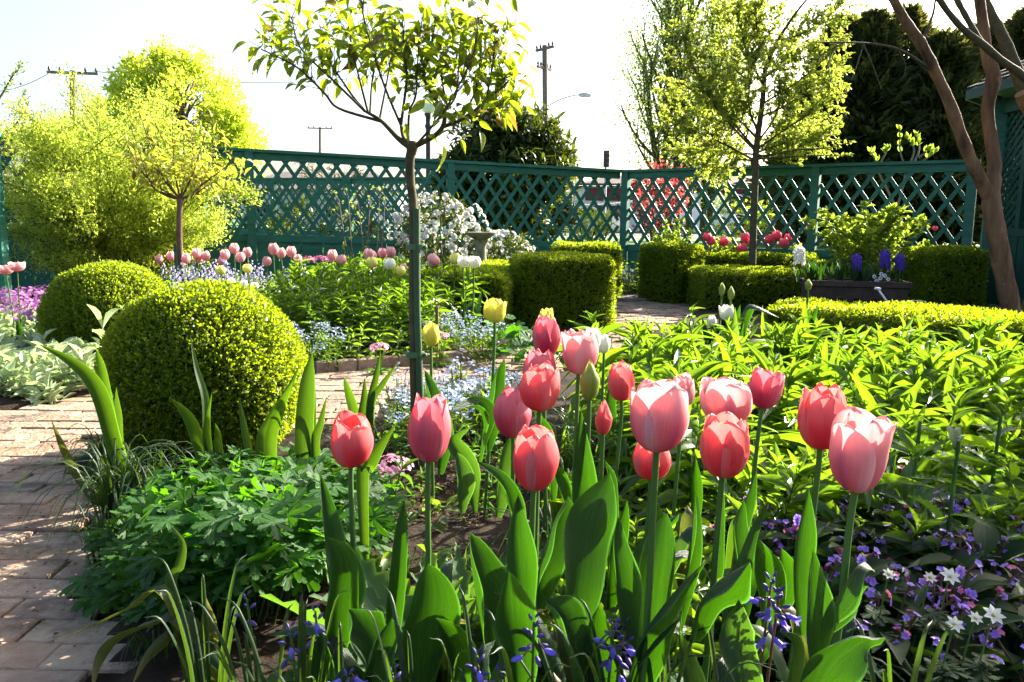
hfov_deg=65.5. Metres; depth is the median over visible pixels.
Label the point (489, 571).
leafy tulip
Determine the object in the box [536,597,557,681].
leafy plant
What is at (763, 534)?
phlox plant
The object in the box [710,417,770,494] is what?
phlox plant
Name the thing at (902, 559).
lungwort
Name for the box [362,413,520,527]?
bark mulch
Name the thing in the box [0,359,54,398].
lambs ear
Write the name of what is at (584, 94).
street light
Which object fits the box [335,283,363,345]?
lily plant
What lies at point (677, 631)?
white anemone
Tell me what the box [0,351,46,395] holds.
lambs ear
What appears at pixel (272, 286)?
leafy plant
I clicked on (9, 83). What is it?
edge sapling
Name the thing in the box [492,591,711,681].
bluebell leaves
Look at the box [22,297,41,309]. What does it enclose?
purple mound
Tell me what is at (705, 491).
phlox plant
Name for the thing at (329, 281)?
lily plant
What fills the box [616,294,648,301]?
stepping stone
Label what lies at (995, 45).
conifer tree
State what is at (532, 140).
rhododendron bush
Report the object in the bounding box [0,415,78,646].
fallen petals
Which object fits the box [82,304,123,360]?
lambs ear
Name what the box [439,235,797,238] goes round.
pavement
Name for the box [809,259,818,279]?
hyacinth leaves
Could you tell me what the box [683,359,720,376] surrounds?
phlox plant
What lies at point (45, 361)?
lambs ear
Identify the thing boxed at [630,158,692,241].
red leaved shrub
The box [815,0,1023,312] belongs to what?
bare trunk tree
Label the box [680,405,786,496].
phlox plant
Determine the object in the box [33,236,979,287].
lawn
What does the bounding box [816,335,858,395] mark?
phlox plant
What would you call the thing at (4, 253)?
gate post
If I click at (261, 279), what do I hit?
lavender bluebell
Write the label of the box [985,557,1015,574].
lungwort
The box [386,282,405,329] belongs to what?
lily plant
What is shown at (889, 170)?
lattice fence
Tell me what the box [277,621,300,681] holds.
bluebell
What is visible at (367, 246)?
rose bush stem
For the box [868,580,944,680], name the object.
lungwort
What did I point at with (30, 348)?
lambs ear
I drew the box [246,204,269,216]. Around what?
window
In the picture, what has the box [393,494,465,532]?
leafy seedling
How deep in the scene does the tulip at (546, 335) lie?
1.95 m
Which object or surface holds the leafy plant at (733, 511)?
on the garden soil
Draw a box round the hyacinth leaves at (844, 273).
[836,260,848,280]
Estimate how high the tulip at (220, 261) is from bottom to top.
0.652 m
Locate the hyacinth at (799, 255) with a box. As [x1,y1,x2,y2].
[791,245,806,281]
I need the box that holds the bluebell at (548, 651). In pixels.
[511,612,556,681]
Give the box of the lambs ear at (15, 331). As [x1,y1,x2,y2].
[9,327,31,340]
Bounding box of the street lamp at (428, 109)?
[422,97,434,226]
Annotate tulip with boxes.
[0,265,25,339]
[8,261,36,340]
[155,254,163,278]
[166,251,173,282]
[181,253,190,280]
[191,248,200,279]
[193,256,201,276]
[201,251,209,273]
[215,265,225,280]
[218,256,226,276]
[220,249,229,279]
[229,243,238,278]
[235,252,244,280]
[242,247,259,291]
[242,264,252,286]
[250,282,258,289]
[262,256,270,295]
[268,243,280,296]
[269,622,474,681]
[276,247,285,275]
[281,246,295,319]
[293,254,301,272]
[310,609,396,681]
[320,410,373,675]
[321,250,336,297]
[337,254,346,287]
[363,248,373,330]
[364,257,377,335]
[370,258,399,332]
[378,248,386,288]
[386,246,395,279]
[386,391,460,681]
[395,265,405,333]
[397,641,500,681]
[422,321,453,507]
[427,253,437,277]
[433,256,439,266]
[435,533,506,681]
[435,557,465,681]
[441,255,474,339]
[448,256,481,339]
[448,427,515,518]
[449,253,465,334]
[453,298,506,517]
[465,256,484,328]
[477,385,531,521]
[495,424,558,681]
[504,538,565,649]
[519,360,559,550]
[523,348,555,567]
[532,315,560,537]
[535,600,549,674]
[536,472,616,623]
[537,616,628,681]
[539,631,557,644]
[540,308,552,318]
[544,595,678,681]
[552,672,560,681]
[555,328,598,503]
[586,327,600,445]
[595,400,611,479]
[598,334,616,480]
[607,501,678,609]
[608,360,634,477]
[613,379,705,681]
[621,615,679,661]
[632,443,670,681]
[672,372,702,529]
[674,525,713,574]
[675,516,735,638]
[677,505,693,586]
[679,411,768,681]
[679,600,804,681]
[697,557,778,663]
[700,376,752,681]
[702,232,711,251]
[702,315,716,344]
[706,236,715,250]
[707,497,794,620]
[712,304,776,345]
[712,657,733,681]
[720,237,728,249]
[737,243,746,251]
[740,232,748,242]
[744,367,784,529]
[751,624,788,681]
[754,382,846,668]
[755,618,790,662]
[765,234,774,251]
[772,230,781,250]
[779,238,788,253]
[781,607,857,664]
[784,233,791,241]
[800,406,896,681]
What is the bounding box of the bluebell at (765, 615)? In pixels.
[744,571,801,669]
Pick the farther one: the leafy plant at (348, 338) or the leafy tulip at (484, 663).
the leafy plant at (348, 338)
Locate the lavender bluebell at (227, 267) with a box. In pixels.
[215,259,232,281]
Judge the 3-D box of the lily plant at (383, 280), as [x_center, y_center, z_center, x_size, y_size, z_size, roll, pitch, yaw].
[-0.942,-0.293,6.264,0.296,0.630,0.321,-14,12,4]
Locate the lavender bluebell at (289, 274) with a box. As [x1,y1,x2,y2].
[261,262,305,293]
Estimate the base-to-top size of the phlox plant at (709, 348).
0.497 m
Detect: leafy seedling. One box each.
[372,543,454,578]
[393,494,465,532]
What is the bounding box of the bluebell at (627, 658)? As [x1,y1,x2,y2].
[608,617,634,681]
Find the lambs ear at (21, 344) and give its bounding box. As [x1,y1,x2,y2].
[14,340,47,347]
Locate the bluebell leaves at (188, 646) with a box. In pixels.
[149,554,251,681]
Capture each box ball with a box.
[33,259,167,352]
[92,278,308,465]
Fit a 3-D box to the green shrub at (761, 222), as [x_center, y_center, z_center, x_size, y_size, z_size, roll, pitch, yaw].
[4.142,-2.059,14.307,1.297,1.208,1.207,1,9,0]
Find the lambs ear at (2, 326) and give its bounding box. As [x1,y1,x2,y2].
[0,323,15,339]
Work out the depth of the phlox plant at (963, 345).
3.56 m
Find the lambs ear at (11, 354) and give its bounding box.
[0,345,29,361]
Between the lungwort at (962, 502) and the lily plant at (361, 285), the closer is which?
the lungwort at (962, 502)
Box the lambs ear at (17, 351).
[12,346,71,362]
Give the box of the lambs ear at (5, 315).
[0,305,18,319]
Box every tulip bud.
[572,359,618,564]
[718,282,730,339]
[727,286,739,327]
[805,279,819,347]
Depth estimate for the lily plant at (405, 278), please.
6.40 m
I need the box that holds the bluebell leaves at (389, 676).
[360,583,465,681]
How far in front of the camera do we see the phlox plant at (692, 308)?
3.94 m
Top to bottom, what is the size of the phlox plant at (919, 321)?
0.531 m
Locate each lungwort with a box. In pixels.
[694,524,777,593]
[701,490,760,547]
[707,553,777,626]
[714,556,795,672]
[725,538,794,556]
[727,519,798,556]
[755,555,895,662]
[774,518,841,566]
[782,514,857,570]
[787,546,909,658]
[802,493,889,554]
[824,495,885,562]
[827,532,929,578]
[831,547,915,601]
[833,582,960,681]
[838,526,912,567]
[844,498,920,558]
[853,590,959,681]
[855,496,923,540]
[860,504,973,565]
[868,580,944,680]
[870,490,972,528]
[870,529,1001,574]
[873,563,954,605]
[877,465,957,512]
[879,600,1023,681]
[886,558,953,597]
[893,551,984,614]
[906,517,1023,602]
[910,490,990,609]
[923,608,1023,681]
[935,559,1023,648]
[947,483,975,524]
[951,596,1023,681]
[952,563,1023,628]
[953,498,1017,539]
[953,513,1023,559]
[956,536,1023,575]
[971,587,1023,681]
[977,497,1023,538]
[979,620,1023,681]
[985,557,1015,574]
[995,574,1023,594]
[1001,610,1023,679]
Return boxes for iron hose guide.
[434,300,438,349]
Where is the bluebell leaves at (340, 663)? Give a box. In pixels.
[246,622,398,681]
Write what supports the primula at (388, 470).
on the garden soil
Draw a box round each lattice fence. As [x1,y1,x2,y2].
[0,135,622,294]
[619,159,980,285]
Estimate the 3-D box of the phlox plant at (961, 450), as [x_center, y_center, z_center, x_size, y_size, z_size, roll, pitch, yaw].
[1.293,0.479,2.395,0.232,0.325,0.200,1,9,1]
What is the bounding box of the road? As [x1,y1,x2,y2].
[7,227,799,237]
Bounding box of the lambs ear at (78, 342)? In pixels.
[28,337,96,359]
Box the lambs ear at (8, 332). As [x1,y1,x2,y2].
[0,328,14,340]
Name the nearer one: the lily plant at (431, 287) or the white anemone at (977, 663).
the white anemone at (977, 663)
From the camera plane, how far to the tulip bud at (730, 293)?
3.74 m
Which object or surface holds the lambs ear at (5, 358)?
on the garden soil
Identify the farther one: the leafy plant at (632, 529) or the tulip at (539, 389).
the leafy plant at (632, 529)
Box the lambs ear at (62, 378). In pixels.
[52,364,94,384]
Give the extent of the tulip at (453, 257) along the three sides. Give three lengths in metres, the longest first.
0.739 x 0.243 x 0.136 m
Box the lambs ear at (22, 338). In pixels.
[15,330,54,348]
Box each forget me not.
[295,321,322,363]
[300,323,343,364]
[301,322,335,357]
[313,324,346,371]
[374,387,409,451]
[375,373,409,429]
[380,362,409,419]
[387,394,446,440]
[389,385,458,442]
[398,378,444,423]
[406,382,444,396]
[422,309,458,336]
[422,316,456,351]
[423,371,457,394]
[425,382,476,432]
[435,366,480,418]
[439,316,463,348]
[442,346,474,401]
[442,373,477,415]
[443,310,482,343]
[443,379,472,430]
[446,378,500,448]
[449,312,492,349]
[449,323,484,349]
[453,323,504,363]
[453,377,488,424]
[455,365,517,426]
[459,319,509,359]
[465,368,487,395]
[466,314,506,347]
[469,323,497,347]
[476,368,507,393]
[486,361,520,388]
[505,371,521,387]
[620,271,631,295]
[621,268,638,293]
[621,271,632,293]
[625,266,638,293]
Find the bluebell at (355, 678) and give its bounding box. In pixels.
[327,668,367,681]
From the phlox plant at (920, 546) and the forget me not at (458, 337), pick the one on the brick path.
the forget me not at (458, 337)
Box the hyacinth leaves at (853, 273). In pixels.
[849,261,861,280]
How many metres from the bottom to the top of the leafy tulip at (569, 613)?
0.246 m
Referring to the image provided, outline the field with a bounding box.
[10,218,724,233]
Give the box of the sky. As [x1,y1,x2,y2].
[0,0,1023,218]
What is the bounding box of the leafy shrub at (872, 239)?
[790,200,934,270]
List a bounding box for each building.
[238,172,407,226]
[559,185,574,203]
[575,176,802,231]
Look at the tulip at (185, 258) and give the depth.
6.91 m
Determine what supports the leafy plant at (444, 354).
on the brick path
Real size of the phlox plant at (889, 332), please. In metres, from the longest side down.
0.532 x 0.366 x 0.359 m
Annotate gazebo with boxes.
[965,60,1023,311]
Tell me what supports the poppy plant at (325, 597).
on the garden soil
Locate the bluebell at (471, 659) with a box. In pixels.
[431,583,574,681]
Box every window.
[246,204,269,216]
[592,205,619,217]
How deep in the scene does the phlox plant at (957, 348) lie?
3.09 m
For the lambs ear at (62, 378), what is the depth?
4.24 m
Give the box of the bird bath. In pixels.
[465,232,496,261]
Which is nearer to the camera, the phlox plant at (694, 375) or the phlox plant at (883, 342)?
the phlox plant at (694, 375)
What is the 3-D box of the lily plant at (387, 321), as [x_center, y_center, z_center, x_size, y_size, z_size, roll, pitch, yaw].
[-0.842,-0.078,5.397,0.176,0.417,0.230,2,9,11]
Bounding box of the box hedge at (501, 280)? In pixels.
[420,258,515,330]
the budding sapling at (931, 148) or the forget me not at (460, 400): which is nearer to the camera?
the forget me not at (460, 400)
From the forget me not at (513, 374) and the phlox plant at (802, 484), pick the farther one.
the forget me not at (513, 374)
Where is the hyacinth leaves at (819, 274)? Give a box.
[814,260,821,279]
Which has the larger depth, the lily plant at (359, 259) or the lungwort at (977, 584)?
the lily plant at (359, 259)
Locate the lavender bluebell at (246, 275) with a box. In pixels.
[227,266,258,282]
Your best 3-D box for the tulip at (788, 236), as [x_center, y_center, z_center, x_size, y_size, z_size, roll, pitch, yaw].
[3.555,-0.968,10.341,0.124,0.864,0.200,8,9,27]
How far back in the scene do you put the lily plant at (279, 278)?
6.45 m
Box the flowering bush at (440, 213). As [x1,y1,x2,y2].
[386,189,538,268]
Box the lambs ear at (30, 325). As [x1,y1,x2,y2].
[12,318,37,330]
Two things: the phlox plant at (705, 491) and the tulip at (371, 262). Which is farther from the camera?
the tulip at (371, 262)
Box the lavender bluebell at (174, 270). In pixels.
[169,265,183,285]
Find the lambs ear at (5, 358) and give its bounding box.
[0,348,54,374]
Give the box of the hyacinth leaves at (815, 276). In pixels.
[808,263,819,279]
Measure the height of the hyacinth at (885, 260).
0.334 m
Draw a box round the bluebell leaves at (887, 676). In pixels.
[853,618,959,681]
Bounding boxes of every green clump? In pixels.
[647,215,695,249]
[707,235,740,258]
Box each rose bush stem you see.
[332,191,352,256]
[342,188,357,259]
[352,193,369,258]
[359,185,377,248]
[372,186,384,257]
[373,187,391,262]
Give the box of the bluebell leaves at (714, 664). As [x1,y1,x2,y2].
[674,588,718,681]
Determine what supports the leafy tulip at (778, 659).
on the garden soil
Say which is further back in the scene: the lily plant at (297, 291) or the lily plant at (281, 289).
the lily plant at (297, 291)
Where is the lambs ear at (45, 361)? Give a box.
[16,341,67,376]
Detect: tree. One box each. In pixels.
[97,32,271,197]
[112,89,253,281]
[232,0,538,467]
[291,150,373,227]
[593,0,781,240]
[652,0,868,266]
[711,11,936,245]
[712,93,851,240]
[745,4,959,247]
[794,0,978,244]
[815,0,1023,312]
[821,26,1005,244]
[901,19,1021,246]
[939,4,1023,243]
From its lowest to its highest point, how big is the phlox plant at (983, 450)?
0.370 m
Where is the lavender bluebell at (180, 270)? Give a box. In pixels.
[160,263,197,282]
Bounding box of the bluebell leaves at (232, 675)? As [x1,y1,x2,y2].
[185,601,292,681]
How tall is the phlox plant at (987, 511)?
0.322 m
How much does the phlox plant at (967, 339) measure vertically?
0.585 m
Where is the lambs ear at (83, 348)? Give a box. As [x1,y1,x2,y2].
[58,346,94,370]
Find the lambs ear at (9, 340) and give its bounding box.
[2,335,19,347]
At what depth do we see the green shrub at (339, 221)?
13.44 m
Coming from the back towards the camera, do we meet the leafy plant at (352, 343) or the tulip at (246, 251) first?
the tulip at (246, 251)
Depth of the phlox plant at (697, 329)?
3.42 m
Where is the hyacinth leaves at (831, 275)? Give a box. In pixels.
[826,262,837,279]
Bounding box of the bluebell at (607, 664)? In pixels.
[593,617,634,681]
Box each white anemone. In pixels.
[659,622,685,677]
[855,568,900,674]
[893,571,936,645]
[899,567,964,676]
[913,616,973,681]
[931,611,990,681]
[958,604,1005,681]
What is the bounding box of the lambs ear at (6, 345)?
[0,333,15,354]
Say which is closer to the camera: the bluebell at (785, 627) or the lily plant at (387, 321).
the bluebell at (785, 627)
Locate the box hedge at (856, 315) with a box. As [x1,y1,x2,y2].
[761,296,1023,365]
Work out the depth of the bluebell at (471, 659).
1.08 m
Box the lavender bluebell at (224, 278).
[196,268,235,281]
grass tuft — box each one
[3,434,203,548]
[29,423,150,480]
[30,441,221,520]
[44,497,150,574]
[84,584,134,626]
[91,618,173,678]
[320,420,397,466]
[433,539,471,570]
[448,498,551,564]
[518,456,632,522]
[530,412,612,472]
[546,394,596,447]
[554,421,629,478]
[865,635,917,681]
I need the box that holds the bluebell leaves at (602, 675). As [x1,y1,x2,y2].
[534,595,781,681]
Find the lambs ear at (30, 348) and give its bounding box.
[14,341,46,355]
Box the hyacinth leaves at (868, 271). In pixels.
[861,261,872,280]
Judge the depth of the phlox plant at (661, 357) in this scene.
3.26 m
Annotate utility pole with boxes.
[46,66,98,135]
[307,125,332,171]
[535,41,553,120]
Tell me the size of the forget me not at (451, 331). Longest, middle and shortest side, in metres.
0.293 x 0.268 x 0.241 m
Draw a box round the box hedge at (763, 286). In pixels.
[683,263,827,309]
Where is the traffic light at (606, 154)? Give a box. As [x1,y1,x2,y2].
[603,150,609,212]
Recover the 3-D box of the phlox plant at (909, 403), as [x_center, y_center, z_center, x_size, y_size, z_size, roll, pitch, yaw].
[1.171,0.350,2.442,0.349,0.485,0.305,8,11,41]
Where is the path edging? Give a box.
[315,348,500,372]
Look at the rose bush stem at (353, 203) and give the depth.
8.71 m
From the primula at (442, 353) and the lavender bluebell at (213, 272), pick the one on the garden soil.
the lavender bluebell at (213, 272)
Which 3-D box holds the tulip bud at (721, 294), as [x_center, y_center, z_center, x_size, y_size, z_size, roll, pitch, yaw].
[0.992,0.062,3.771,0.058,0.680,0.093,-6,11,-38]
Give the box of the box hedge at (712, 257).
[703,249,820,265]
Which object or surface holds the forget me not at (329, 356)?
on the garden soil
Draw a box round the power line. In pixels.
[95,47,535,82]
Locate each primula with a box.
[302,256,313,276]
[310,255,326,268]
[364,343,391,374]
[376,454,418,501]
[427,332,453,367]
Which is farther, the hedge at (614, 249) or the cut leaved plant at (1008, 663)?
the hedge at (614, 249)
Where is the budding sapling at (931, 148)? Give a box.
[867,124,938,225]
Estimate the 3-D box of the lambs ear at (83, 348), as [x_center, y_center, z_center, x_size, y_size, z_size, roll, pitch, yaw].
[-2.489,0.145,4.578,0.324,0.185,0.348,-16,6,20]
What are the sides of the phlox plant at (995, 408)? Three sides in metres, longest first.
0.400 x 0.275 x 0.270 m
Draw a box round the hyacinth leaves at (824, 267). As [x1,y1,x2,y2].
[821,262,826,279]
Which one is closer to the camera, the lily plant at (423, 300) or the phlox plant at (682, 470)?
the phlox plant at (682, 470)
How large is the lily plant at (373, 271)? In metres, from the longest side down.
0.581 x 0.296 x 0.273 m
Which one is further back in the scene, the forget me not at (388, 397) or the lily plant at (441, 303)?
the lily plant at (441, 303)
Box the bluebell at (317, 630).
[304,602,330,647]
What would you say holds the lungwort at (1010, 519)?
on the garden soil
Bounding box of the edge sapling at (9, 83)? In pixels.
[0,60,50,158]
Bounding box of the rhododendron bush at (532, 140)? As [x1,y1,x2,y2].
[425,98,582,249]
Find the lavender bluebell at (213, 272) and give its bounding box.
[184,259,218,279]
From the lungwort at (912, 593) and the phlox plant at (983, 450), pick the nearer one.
the lungwort at (912, 593)
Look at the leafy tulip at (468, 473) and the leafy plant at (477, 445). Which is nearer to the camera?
the leafy tulip at (468, 473)
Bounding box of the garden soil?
[0,286,1008,681]
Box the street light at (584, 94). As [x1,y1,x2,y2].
[537,92,590,120]
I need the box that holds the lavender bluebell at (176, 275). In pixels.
[172,267,195,284]
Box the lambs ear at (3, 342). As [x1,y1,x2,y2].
[0,339,22,350]
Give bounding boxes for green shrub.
[263,194,335,252]
[313,204,385,251]
[564,207,619,241]
[702,193,774,245]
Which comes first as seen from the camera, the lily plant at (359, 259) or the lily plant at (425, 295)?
the lily plant at (425, 295)
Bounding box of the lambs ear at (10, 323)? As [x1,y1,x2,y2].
[0,312,34,330]
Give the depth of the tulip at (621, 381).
2.00 m
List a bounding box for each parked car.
[336,204,423,232]
[545,207,619,234]
[651,193,770,236]
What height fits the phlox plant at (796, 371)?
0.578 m
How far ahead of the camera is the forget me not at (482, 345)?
5.15 m
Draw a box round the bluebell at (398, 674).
[391,664,400,680]
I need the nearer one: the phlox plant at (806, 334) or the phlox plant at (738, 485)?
the phlox plant at (738, 485)
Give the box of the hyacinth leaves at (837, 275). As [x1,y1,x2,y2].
[833,265,842,279]
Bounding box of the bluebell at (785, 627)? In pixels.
[761,585,791,681]
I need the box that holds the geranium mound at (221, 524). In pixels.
[58,442,406,632]
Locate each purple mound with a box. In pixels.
[0,288,27,304]
[0,294,40,326]
[1,286,43,308]
[4,291,46,311]
[8,302,39,333]
[21,285,49,298]
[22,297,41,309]
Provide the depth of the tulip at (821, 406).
1.21 m
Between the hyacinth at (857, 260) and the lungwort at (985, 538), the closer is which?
the lungwort at (985, 538)
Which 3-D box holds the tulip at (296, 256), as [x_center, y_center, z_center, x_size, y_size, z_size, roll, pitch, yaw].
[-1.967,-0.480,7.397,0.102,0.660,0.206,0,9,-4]
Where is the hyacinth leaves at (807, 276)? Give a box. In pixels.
[803,267,815,279]
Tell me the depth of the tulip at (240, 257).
6.89 m
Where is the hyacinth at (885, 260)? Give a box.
[876,249,893,281]
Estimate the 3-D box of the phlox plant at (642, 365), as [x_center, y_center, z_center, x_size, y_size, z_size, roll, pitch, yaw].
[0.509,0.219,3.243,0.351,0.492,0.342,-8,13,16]
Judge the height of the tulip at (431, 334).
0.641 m
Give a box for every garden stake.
[172,243,183,279]
[406,209,426,467]
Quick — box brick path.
[0,301,698,681]
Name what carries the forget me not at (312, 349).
on the garden soil
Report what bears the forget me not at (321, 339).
on the garden soil
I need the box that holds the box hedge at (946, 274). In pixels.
[898,244,990,309]
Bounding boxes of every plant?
[39,344,128,503]
[50,523,230,681]
[169,336,225,472]
[239,353,326,497]
[251,275,265,287]
[259,553,482,681]
[261,278,277,295]
[261,287,283,303]
[263,278,278,296]
[270,270,306,321]
[271,282,288,303]
[272,260,305,319]
[272,270,292,321]
[275,292,299,325]
[276,277,313,332]
[282,287,307,328]
[283,607,397,680]
[285,259,309,319]
[285,274,321,346]
[286,266,304,320]
[289,256,312,283]
[290,612,544,678]
[291,277,316,326]
[294,266,321,333]
[297,287,323,337]
[298,301,333,340]
[299,276,330,337]
[302,268,335,313]
[304,262,335,325]
[307,261,330,331]
[307,295,332,344]
[308,285,338,337]
[309,552,389,607]
[310,290,328,315]
[314,329,343,355]
[316,258,351,293]
[316,330,337,360]
[319,292,352,346]
[322,269,341,315]
[322,280,348,330]
[322,285,336,324]
[322,292,352,344]
[324,288,354,344]
[326,269,355,335]
[328,298,358,347]
[332,273,369,338]
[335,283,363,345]
[335,326,357,358]
[336,290,355,343]
[338,268,373,331]
[339,288,371,333]
[340,327,365,358]
[342,322,375,357]
[343,255,362,292]
[344,332,359,356]
[344,352,397,447]
[345,261,371,302]
[346,543,551,671]
[348,292,373,344]
[351,599,548,681]
[353,251,363,269]
[353,275,375,345]
[354,296,376,343]
[356,272,369,314]
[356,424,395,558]
[358,265,389,326]
[359,286,386,336]
[362,264,374,282]
[363,587,558,680]
[364,290,399,349]
[365,268,382,298]
[365,322,391,354]
[366,334,387,360]
[370,282,398,346]
[371,293,403,333]
[371,334,389,355]
[373,265,398,325]
[374,299,398,352]
[380,455,418,497]
[381,328,405,361]
[383,428,411,463]
[384,428,409,458]
[385,276,403,323]
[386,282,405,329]
[387,263,405,295]
[389,279,408,332]
[390,268,408,303]
[390,280,421,344]
[393,289,408,343]
[394,254,408,273]
[394,331,407,354]
[397,291,423,338]
[399,288,428,344]
[405,562,472,595]
[406,297,433,347]
[406,466,424,497]
[416,471,443,498]
[420,273,433,300]
[420,283,443,320]
[421,268,434,286]
[421,276,451,316]
[421,278,460,336]
[421,540,557,650]
[422,278,448,331]
[422,330,443,354]
[423,295,451,339]
[424,295,445,350]
[429,334,455,366]
[433,268,447,295]
[436,268,455,302]
[436,279,455,305]
[437,285,454,327]
[440,256,452,273]
[440,286,458,324]
[444,272,489,322]
[445,265,467,318]
[448,422,471,463]
[449,280,482,341]
[452,266,484,329]
[455,264,493,303]
[456,442,478,483]
[462,554,506,628]
[468,475,495,518]
[470,416,482,437]
[471,435,499,462]
[472,428,481,442]
[474,431,482,451]
[476,314,526,344]
[480,424,502,460]
[480,473,485,490]
[482,324,555,361]
[500,330,565,366]
[515,476,528,499]
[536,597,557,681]
[539,485,571,502]
[549,565,623,648]
[550,573,617,657]
[551,583,563,618]
[557,322,647,444]
[561,327,618,418]
[564,310,622,411]
[573,383,641,485]
[580,373,629,456]
[584,356,615,429]
[591,335,672,446]
[593,385,638,465]
[594,382,672,499]
[595,333,658,381]
[600,577,606,605]
[604,441,647,523]
[604,571,621,636]
[605,333,653,399]
[605,402,643,489]
[605,575,684,655]
[608,610,623,662]
[609,362,711,499]
[610,317,657,356]
[612,317,657,359]
[617,474,636,507]
[618,483,646,525]
[619,506,644,550]
[620,325,642,385]
[622,257,638,287]
[624,355,699,474]
[627,409,744,522]
[628,484,687,517]
[628,518,644,551]
[628,526,643,550]
[628,628,719,673]
[629,349,645,364]
[634,349,691,379]
[635,320,715,384]
[636,328,666,383]
[637,452,714,530]
[637,457,687,513]
[646,322,690,363]
[652,344,737,397]
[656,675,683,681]
[658,316,725,357]
[659,343,735,375]
[661,507,683,541]
[662,339,703,364]
[664,508,703,574]
[667,317,704,349]
[670,576,721,662]
[670,590,720,681]
[671,303,717,348]
[671,502,690,514]
[672,404,706,515]
[673,572,722,658]
[676,532,726,590]
[676,551,731,643]
[678,414,778,512]
[679,418,708,498]
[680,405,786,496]
[680,438,778,538]
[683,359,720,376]
[687,338,721,359]
[688,578,718,661]
[694,370,760,480]
[695,364,777,420]
[701,330,735,377]
[701,503,734,560]
[702,484,758,534]
[703,309,751,376]
[703,454,767,500]
[704,469,764,514]
[704,484,740,535]
[710,317,752,358]
[710,338,759,375]
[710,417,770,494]
[713,322,750,378]
[718,330,779,371]
[720,362,757,412]
[722,314,764,369]
[725,449,848,554]
[725,494,793,557]
[734,341,748,375]
[736,364,792,450]
[738,343,811,449]
[740,443,838,531]
[744,338,811,400]
[747,418,785,507]
[748,355,795,416]
[748,388,797,502]
[751,410,832,493]
[752,409,825,501]
[753,313,841,366]
[754,354,825,462]
[755,322,831,367]
[757,393,807,490]
[757,440,788,509]
[757,442,790,547]
[759,306,816,361]
[762,321,829,367]
[762,636,924,681]
[764,393,798,457]
[764,433,813,496]
[770,448,850,542]
[774,445,892,515]
[776,658,882,681]
[784,324,822,362]
[784,337,853,403]
[785,300,834,365]
[788,379,814,432]
[791,327,832,385]
[793,477,810,509]
[798,317,829,344]
[804,326,879,360]
[804,348,904,462]
[813,357,853,388]
[814,321,859,368]
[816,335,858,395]
[821,334,878,369]
[824,513,879,563]
[826,450,866,538]
[828,325,886,365]
[829,345,895,395]
[839,343,899,411]
[840,353,931,408]
[841,466,901,537]
[843,338,889,366]
[844,449,945,523]
[845,393,904,468]
[847,372,942,474]
[849,322,903,369]
[852,336,940,398]
[852,365,881,397]
[860,371,924,458]
[866,517,917,558]
[868,315,932,372]
[868,441,911,536]
[870,314,943,347]
[870,346,942,407]
[871,384,955,447]
[872,334,890,345]
[873,575,1021,666]
[874,421,974,534]
[875,329,935,403]
[878,345,944,402]
[880,506,963,566]
[884,388,1023,503]
[885,347,975,466]
[886,376,944,482]
[888,358,944,456]
[888,404,1000,499]
[891,326,945,348]
[892,433,955,505]
[898,325,940,347]
[898,353,1023,486]
[902,351,1019,426]
[904,424,1012,561]
[907,338,974,430]
[908,403,943,456]
[922,352,972,389]
[934,447,980,483]
[936,325,991,388]
[938,318,1020,347]
[941,332,993,372]
[941,335,991,387]
[942,344,976,403]
[942,433,1022,486]
[944,356,1023,450]
[947,382,1022,427]
[947,411,1023,505]
[947,416,1023,525]
[949,494,1007,572]
[952,399,1023,479]
[953,491,1023,566]
[954,485,1023,546]
[957,316,1018,387]
[957,362,1023,483]
[958,461,1023,519]
[959,451,1023,518]
[960,406,1023,505]
[961,366,994,388]
[962,335,1023,404]
[962,344,1023,404]
[963,333,1011,404]
[970,350,1021,390]
[975,382,1023,478]
[980,312,1007,345]
[981,337,1010,384]
[989,350,1021,363]
[989,523,1023,572]
[994,488,1023,502]
[997,412,1023,478]
[1006,351,1023,399]
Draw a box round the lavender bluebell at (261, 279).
[241,260,271,297]
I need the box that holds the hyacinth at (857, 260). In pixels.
[848,253,863,280]
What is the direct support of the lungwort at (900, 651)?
on the garden soil
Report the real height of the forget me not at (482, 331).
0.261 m
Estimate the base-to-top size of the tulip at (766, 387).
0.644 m
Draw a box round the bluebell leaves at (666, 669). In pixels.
[606,636,776,681]
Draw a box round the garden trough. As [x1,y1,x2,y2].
[798,277,912,303]
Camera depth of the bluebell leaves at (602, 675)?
1.05 m
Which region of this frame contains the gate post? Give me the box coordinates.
[0,133,13,306]
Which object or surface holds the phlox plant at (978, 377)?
on the garden soil
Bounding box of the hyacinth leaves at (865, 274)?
[861,261,875,281]
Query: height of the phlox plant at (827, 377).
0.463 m
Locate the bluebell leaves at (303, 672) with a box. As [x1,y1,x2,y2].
[219,589,352,681]
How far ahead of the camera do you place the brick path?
2.41 m
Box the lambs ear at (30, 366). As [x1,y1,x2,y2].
[19,359,75,385]
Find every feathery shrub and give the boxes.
[0,56,272,281]
[0,88,184,255]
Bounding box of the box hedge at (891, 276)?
[790,259,913,297]
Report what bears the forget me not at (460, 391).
on the garden soil
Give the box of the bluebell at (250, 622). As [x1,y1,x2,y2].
[234,590,259,681]
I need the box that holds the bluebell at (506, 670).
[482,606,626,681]
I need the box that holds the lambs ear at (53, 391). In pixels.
[20,342,95,404]
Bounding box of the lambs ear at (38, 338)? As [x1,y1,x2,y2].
[20,328,86,355]
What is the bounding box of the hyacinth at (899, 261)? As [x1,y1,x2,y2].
[891,253,907,281]
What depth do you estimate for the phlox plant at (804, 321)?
3.49 m
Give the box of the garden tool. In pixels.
[874,287,887,301]
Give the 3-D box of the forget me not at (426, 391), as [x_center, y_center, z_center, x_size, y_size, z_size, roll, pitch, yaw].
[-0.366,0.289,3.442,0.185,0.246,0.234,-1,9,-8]

